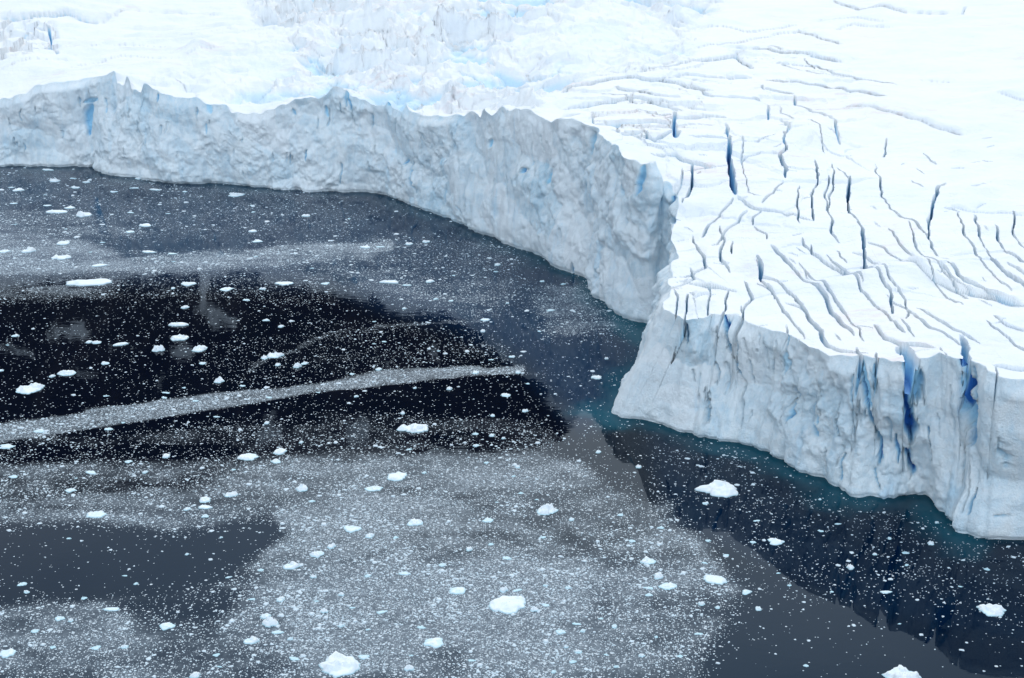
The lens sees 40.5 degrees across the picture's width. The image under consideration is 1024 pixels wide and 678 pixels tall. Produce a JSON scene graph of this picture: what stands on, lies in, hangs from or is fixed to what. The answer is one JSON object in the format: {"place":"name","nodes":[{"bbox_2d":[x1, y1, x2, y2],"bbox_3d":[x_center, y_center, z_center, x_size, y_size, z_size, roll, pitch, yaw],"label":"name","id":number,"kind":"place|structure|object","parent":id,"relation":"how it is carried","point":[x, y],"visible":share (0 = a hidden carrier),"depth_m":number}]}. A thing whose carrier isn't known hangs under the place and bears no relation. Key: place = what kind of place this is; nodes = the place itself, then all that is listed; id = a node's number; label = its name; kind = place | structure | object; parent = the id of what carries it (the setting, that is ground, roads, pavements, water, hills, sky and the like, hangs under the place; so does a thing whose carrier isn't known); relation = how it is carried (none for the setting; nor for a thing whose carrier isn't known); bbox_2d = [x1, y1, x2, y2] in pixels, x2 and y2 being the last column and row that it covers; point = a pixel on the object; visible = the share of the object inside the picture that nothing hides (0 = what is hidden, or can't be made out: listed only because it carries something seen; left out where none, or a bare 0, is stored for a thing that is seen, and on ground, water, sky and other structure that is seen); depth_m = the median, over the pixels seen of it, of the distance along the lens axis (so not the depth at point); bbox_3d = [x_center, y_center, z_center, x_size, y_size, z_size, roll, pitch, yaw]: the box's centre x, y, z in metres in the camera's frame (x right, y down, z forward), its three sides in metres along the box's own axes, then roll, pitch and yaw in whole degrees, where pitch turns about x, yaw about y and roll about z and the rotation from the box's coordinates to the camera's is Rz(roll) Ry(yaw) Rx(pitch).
{"place":"outdoors","nodes":[
{"label":"outdoors","id":0,"kind":"place"},
{"bbox_2d":[0,166,1023,677],"bbox_3d":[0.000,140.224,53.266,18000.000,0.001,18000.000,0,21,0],"label":"water","id":1,"kind":"structure","parent":0,"point":[94,572],"depth_m":330.49},
{"bbox_2d":[0,444,14,448],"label":"ice floe","id":2,"kind":"object","parent":1,"relation":"on","point":[6,446],"visible":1,"depth_m":350.13},
{"bbox_2d":[0,648,15,657],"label":"ice floe","id":3,"kind":"object","parent":1,"relation":"on","point":[7,653],"visible":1,"depth_m":264.19},
{"bbox_2d":[21,247,36,252],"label":"ice floe","id":4,"kind":"object","parent":1,"relation":"on","point":[29,249],"visible":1,"depth_m":506.22},
{"bbox_2d":[16,382,44,393],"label":"ice floe","id":5,"kind":"object","parent":1,"relation":"on","point":[33,388],"visible":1,"depth_m":384.77},
{"bbox_2d":[33,429,43,432],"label":"ice floe","id":6,"kind":"object","parent":1,"relation":"on","point":[39,431],"visible":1,"depth_m":359.01},
{"bbox_2d":[46,210,67,212],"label":"ice floe","id":7,"kind":"object","parent":1,"relation":"on","point":[56,211],"visible":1,"depth_m":555.29},
{"bbox_2d":[55,616,64,620],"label":"ice floe","id":8,"kind":"object","parent":1,"relation":"on","point":[58,618],"visible":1,"depth_m":275.72},
{"bbox_2d":[51,254,70,259],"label":"ice floe","id":9,"kind":"object","parent":1,"relation":"on","point":[60,257],"visible":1,"depth_m":498.53},
{"bbox_2d":[56,240,69,244],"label":"ice floe","id":10,"kind":"object","parent":1,"relation":"on","point":[63,242],"visible":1,"depth_m":515.62},
{"bbox_2d":[57,370,75,375],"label":"ice floe","id":11,"kind":"object","parent":1,"relation":"on","point":[67,372],"visible":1,"depth_m":395.72},
{"bbox_2d":[65,488,75,492],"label":"ice floe","id":12,"kind":"object","parent":1,"relation":"on","point":[69,490],"visible":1,"depth_m":327.83},
{"bbox_2d":[76,211,91,216],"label":"ice floe","id":13,"kind":"object","parent":1,"relation":"on","point":[81,214],"visible":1,"depth_m":551.03},
{"bbox_2d":[66,278,111,285],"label":"ice floe","id":14,"kind":"object","parent":1,"relation":"on","point":[94,282],"visible":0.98,"depth_m":471.16},
{"bbox_2d":[91,645,100,649],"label":"ice floe","id":15,"kind":"object","parent":1,"relation":"on","point":[96,647],"visible":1,"depth_m":266.14},
{"bbox_2d":[86,510,106,517],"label":"ice floe","id":16,"kind":"object","parent":1,"relation":"on","point":[98,514],"visible":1,"depth_m":316.36},
{"bbox_2d":[92,264,106,266],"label":"ice floe","id":17,"kind":"object","parent":1,"relation":"on","point":[96,265],"visible":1,"depth_m":490.17},
{"bbox_2d":[103,607,118,610],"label":"ice floe","id":18,"kind":"object","parent":1,"relation":"on","point":[111,609],"visible":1,"depth_m":279.00},
{"bbox_2d":[113,342,128,345],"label":"ice floe","id":19,"kind":"object","parent":1,"relation":"on","point":[121,344],"visible":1,"depth_m":417.67},
{"bbox_2d":[139,223,150,226],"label":"ice floe","id":20,"kind":"object","parent":1,"relation":"on","point":[145,225],"visible":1,"depth_m":537.44},
{"bbox_2d":[142,250,155,252],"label":"ice floe","id":21,"kind":"object","parent":1,"relation":"on","point":[147,251],"visible":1,"depth_m":505.31},
{"bbox_2d":[152,345,164,351],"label":"ice floe","id":22,"kind":"object","parent":1,"relation":"on","point":[157,348],"visible":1,"depth_m":413.01},
{"bbox_2d":[162,453,169,457],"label":"ice floe","id":23,"kind":"object","parent":1,"relation":"on","point":[165,455],"visible":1,"depth_m":345.05},
{"bbox_2d":[159,622,175,629],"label":"ice floe","id":24,"kind":"object","parent":1,"relation":"on","point":[165,626],"visible":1,"depth_m":273.11},
{"bbox_2d":[168,322,188,325],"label":"ice floe","id":25,"kind":"object","parent":1,"relation":"on","point":[178,324],"visible":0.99,"depth_m":433.24},
{"bbox_2d":[170,334,188,340],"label":"ice floe","id":26,"kind":"object","parent":1,"relation":"on","point":[178,337],"visible":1,"depth_m":421.99},
{"bbox_2d":[181,282,195,285],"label":"ice floe","id":27,"kind":"object","parent":1,"relation":"on","point":[188,283],"visible":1,"depth_m":470.80},
{"bbox_2d":[189,672,200,677],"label":"ice floe","id":28,"kind":"object","parent":1,"relation":"on","point":[195,674],"visible":1,"depth_m":257.28},
{"bbox_2d":[192,345,207,351],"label":"ice floe","id":29,"kind":"object","parent":1,"relation":"on","point":[199,348],"visible":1,"depth_m":413.45},
{"bbox_2d":[199,496,210,502],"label":"ice floe","id":30,"kind":"object","parent":1,"relation":"on","point":[205,499],"visible":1,"depth_m":322.85},
{"bbox_2d":[198,505,212,508],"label":"ice floe","id":31,"kind":"object","parent":1,"relation":"on","point":[204,507],"visible":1,"depth_m":319.61},
{"bbox_2d":[214,376,223,382],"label":"ice floe","id":32,"kind":"object","parent":1,"relation":"on","point":[219,379],"visible":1,"depth_m":390.44},
{"bbox_2d":[220,287,233,290],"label":"ice floe","id":33,"kind":"object","parent":1,"relation":"on","point":[226,289],"visible":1,"depth_m":465.77},
{"bbox_2d":[225,491,237,496],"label":"ice floe","id":34,"kind":"object","parent":1,"relation":"on","point":[231,494],"visible":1,"depth_m":325.37},
{"bbox_2d":[228,192,244,196],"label":"ice floe","id":35,"kind":"object","parent":1,"relation":"on","point":[233,194],"visible":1,"depth_m":580.38},
{"bbox_2d":[238,453,258,460],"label":"ice floe","id":36,"kind":"object","parent":1,"relation":"on","point":[248,456],"visible":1,"depth_m":344.40},
{"bbox_2d":[243,636,259,643],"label":"ice floe","id":37,"kind":"object","parent":1,"relation":"on","point":[252,640],"visible":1,"depth_m":268.06},
{"bbox_2d":[260,613,270,618],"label":"ice floe","id":38,"kind":"object","parent":1,"relation":"on","point":[264,616],"visible":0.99,"depth_m":276.52},
{"bbox_2d":[262,616,278,626],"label":"ice floe","id":39,"kind":"object","parent":1,"relation":"on","point":[270,621],"visible":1,"depth_m":273.43},
{"bbox_2d":[267,352,283,357],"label":"ice floe","id":40,"kind":"object","parent":1,"relation":"on","point":[274,355],"visible":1,"depth_m":408.90},
{"bbox_2d":[271,459,280,463],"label":"ice floe","id":41,"kind":"object","parent":1,"relation":"on","point":[274,461],"visible":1,"depth_m":342.29},
{"bbox_2d":[271,630,283,633],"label":"ice floe","id":42,"kind":"object","parent":1,"relation":"on","point":[277,632],"visible":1,"depth_m":271.07},
{"bbox_2d":[273,448,286,454],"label":"ice floe","id":43,"kind":"object","parent":1,"relation":"on","point":[279,451],"visible":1,"depth_m":347.22},
{"bbox_2d":[276,596,284,601],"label":"ice floe","id":44,"kind":"object","parent":1,"relation":"on","point":[280,598],"visible":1,"depth_m":282.26},
{"bbox_2d":[275,282,292,284],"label":"ice floe","id":45,"kind":"object","parent":1,"relation":"on","point":[282,283],"visible":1,"depth_m":471.45},
{"bbox_2d":[283,561,300,568],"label":"ice floe","id":46,"kind":"object","parent":1,"relation":"on","point":[292,565],"visible":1,"depth_m":294.55},
{"bbox_2d":[293,362,301,367],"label":"ice floe","id":47,"kind":"object","parent":1,"relation":"on","point":[297,365],"visible":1,"depth_m":400.73},
{"bbox_2d":[295,484,307,491],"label":"ice floe","id":48,"kind":"object","parent":1,"relation":"on","point":[301,487],"visible":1,"depth_m":328.11},
{"bbox_2d":[310,551,323,557],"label":"ice floe","id":49,"kind":"object","parent":1,"relation":"on","point":[317,554],"visible":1,"depth_m":299.28},
{"bbox_2d":[321,608,327,612],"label":"ice floe","id":50,"kind":"object","parent":1,"relation":"on","point":[323,610],"visible":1,"depth_m":277.95},
{"bbox_2d":[327,543,335,548],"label":"ice floe","id":51,"kind":"object","parent":1,"relation":"on","point":[331,546],"visible":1,"depth_m":302.63},
{"bbox_2d":[318,651,360,676],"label":"ice floe","id":52,"kind":"object","parent":1,"relation":"on","point":[336,664],"visible":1,"depth_m":259.27},
{"bbox_2d":[344,525,361,532],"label":"ice floe","id":53,"kind":"object","parent":1,"relation":"on","point":[349,529],"visible":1,"depth_m":310.04},
{"bbox_2d":[358,654,369,659],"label":"ice floe","id":54,"kind":"object","parent":1,"relation":"on","point":[360,656],"visible":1,"depth_m":263.23},
{"bbox_2d":[365,533,374,537],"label":"ice floe","id":55,"kind":"object","parent":1,"relation":"on","point":[370,535],"visible":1,"depth_m":307.02},
{"bbox_2d":[364,486,382,490],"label":"ice floe","id":56,"kind":"object","parent":1,"relation":"on","point":[374,488],"visible":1,"depth_m":328.54},
{"bbox_2d":[379,280,397,283],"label":"ice floe","id":57,"kind":"object","parent":1,"relation":"on","point":[390,281],"visible":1,"depth_m":472.62},
{"bbox_2d":[387,471,406,480],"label":"ice floe","id":58,"kind":"object","parent":1,"relation":"on","point":[398,476],"visible":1,"depth_m":334.31},
{"bbox_2d":[398,571,410,574],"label":"ice floe","id":59,"kind":"object","parent":1,"relation":"on","point":[404,573],"visible":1,"depth_m":291.93},
{"bbox_2d":[404,665,413,670],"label":"ice floe","id":60,"kind":"object","parent":1,"relation":"on","point":[408,667],"visible":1,"depth_m":259.37},
{"bbox_2d":[397,423,427,432],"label":"ice floe","id":61,"kind":"object","parent":1,"relation":"on","point":[415,428],"visible":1,"depth_m":359.72},
{"bbox_2d":[407,518,422,525],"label":"ice floe","id":62,"kind":"object","parent":1,"relation":"on","point":[413,522],"visible":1,"depth_m":312.69},
{"bbox_2d":[423,637,443,647],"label":"ice floe","id":63,"kind":"object","parent":1,"relation":"on","point":[436,642],"visible":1,"depth_m":267.41},
{"bbox_2d":[449,587,465,593],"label":"ice floe","id":64,"kind":"object","parent":1,"relation":"on","point":[458,590],"visible":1,"depth_m":285.49},
{"bbox_2d":[482,517,492,522],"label":"ice floe","id":65,"kind":"object","parent":1,"relation":"on","point":[487,519],"visible":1,"depth_m":313.85},
{"bbox_2d":[500,586,507,591],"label":"ice floe","id":66,"kind":"object","parent":1,"relation":"on","point":[504,589],"visible":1,"depth_m":285.66},
{"bbox_2d":[501,393,510,396],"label":"ice floe","id":67,"kind":"object","parent":1,"relation":"on","point":[505,395],"visible":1,"depth_m":381.16},
{"bbox_2d":[489,595,525,613],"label":"ice floe","id":68,"kind":"object","parent":1,"relation":"on","point":[504,604],"visible":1,"depth_m":279.75},
{"bbox_2d":[0,166,1023,677],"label":"brash ice","id":69,"kind":"structure","parent":1,"relation":"on","point":[296,608],"depth_m":300.53},
{"bbox_2d":[530,606,538,611],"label":"ice floe","id":70,"kind":"object","parent":1,"relation":"on","point":[533,608],"visible":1,"depth_m":278.51},
{"bbox_2d":[537,503,557,514],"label":"ice floe","id":71,"kind":"object","parent":1,"relation":"on","point":[547,509],"visible":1,"depth_m":317.74},
{"bbox_2d":[556,629,565,634],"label":"ice floe","id":72,"kind":"object","parent":1,"relation":"on","point":[559,631],"visible":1,"depth_m":271.20},
{"bbox_2d":[591,375,601,378],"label":"ice floe","id":73,"kind":"object","parent":1,"relation":"on","point":[596,377],"visible":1,"depth_m":393.02},
{"bbox_2d":[640,556,655,564],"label":"ice floe","id":74,"kind":"object","parent":1,"relation":"on","point":[645,560],"visible":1,"depth_m":296.69},
{"bbox_2d":[654,572,662,578],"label":"ice floe","id":75,"kind":"object","parent":1,"relation":"on","point":[657,575],"visible":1,"depth_m":290.46},
{"bbox_2d":[658,582,676,589],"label":"ice floe","id":76,"kind":"object","parent":1,"relation":"on","point":[667,586],"visible":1,"depth_m":286.96},
{"bbox_2d":[703,575,726,583],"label":"ice floe","id":77,"kind":"object","parent":1,"relation":"on","point":[714,579],"visible":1,"depth_m":289.51},
{"bbox_2d":[695,480,737,497],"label":"ice floe","id":78,"kind":"object","parent":1,"relation":"on","point":[717,488],"visible":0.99,"depth_m":327.20},
{"bbox_2d":[742,589,751,594],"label":"ice floe","id":79,"kind":"object","parent":1,"relation":"on","point":[745,592],"visible":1,"depth_m":284.97},
{"bbox_2d":[767,538,784,544],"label":"ice floe","id":80,"kind":"object","parent":1,"relation":"on","point":[774,541],"visible":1,"depth_m":304.67},
{"bbox_2d":[846,564,853,569],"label":"ice floe","id":81,"kind":"object","parent":1,"relation":"on","point":[850,567],"visible":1,"depth_m":294.00},
{"bbox_2d":[881,665,921,677],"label":"ice floe","id":82,"kind":"object","parent":1,"relation":"on","point":[900,671],"visible":1,"depth_m":257.11},
{"bbox_2d":[976,603,1006,616],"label":"ice floe","id":83,"kind":"object","parent":1,"relation":"on","point":[988,609],"visible":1,"depth_m":278.27},
{"bbox_2d":[0,0,1023,394],"bbox_3d":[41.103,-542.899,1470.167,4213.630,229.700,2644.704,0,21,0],"label":"glacier","id":84,"kind":"object","parent":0,"point":[844,176],"visible":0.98,"depth_m":532.03},
{"bbox_2d":[0,71,1023,539],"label":"ice cliff","id":85,"kind":"structure","parent":0,"point":[594,207],"depth_m":441.43}
]}

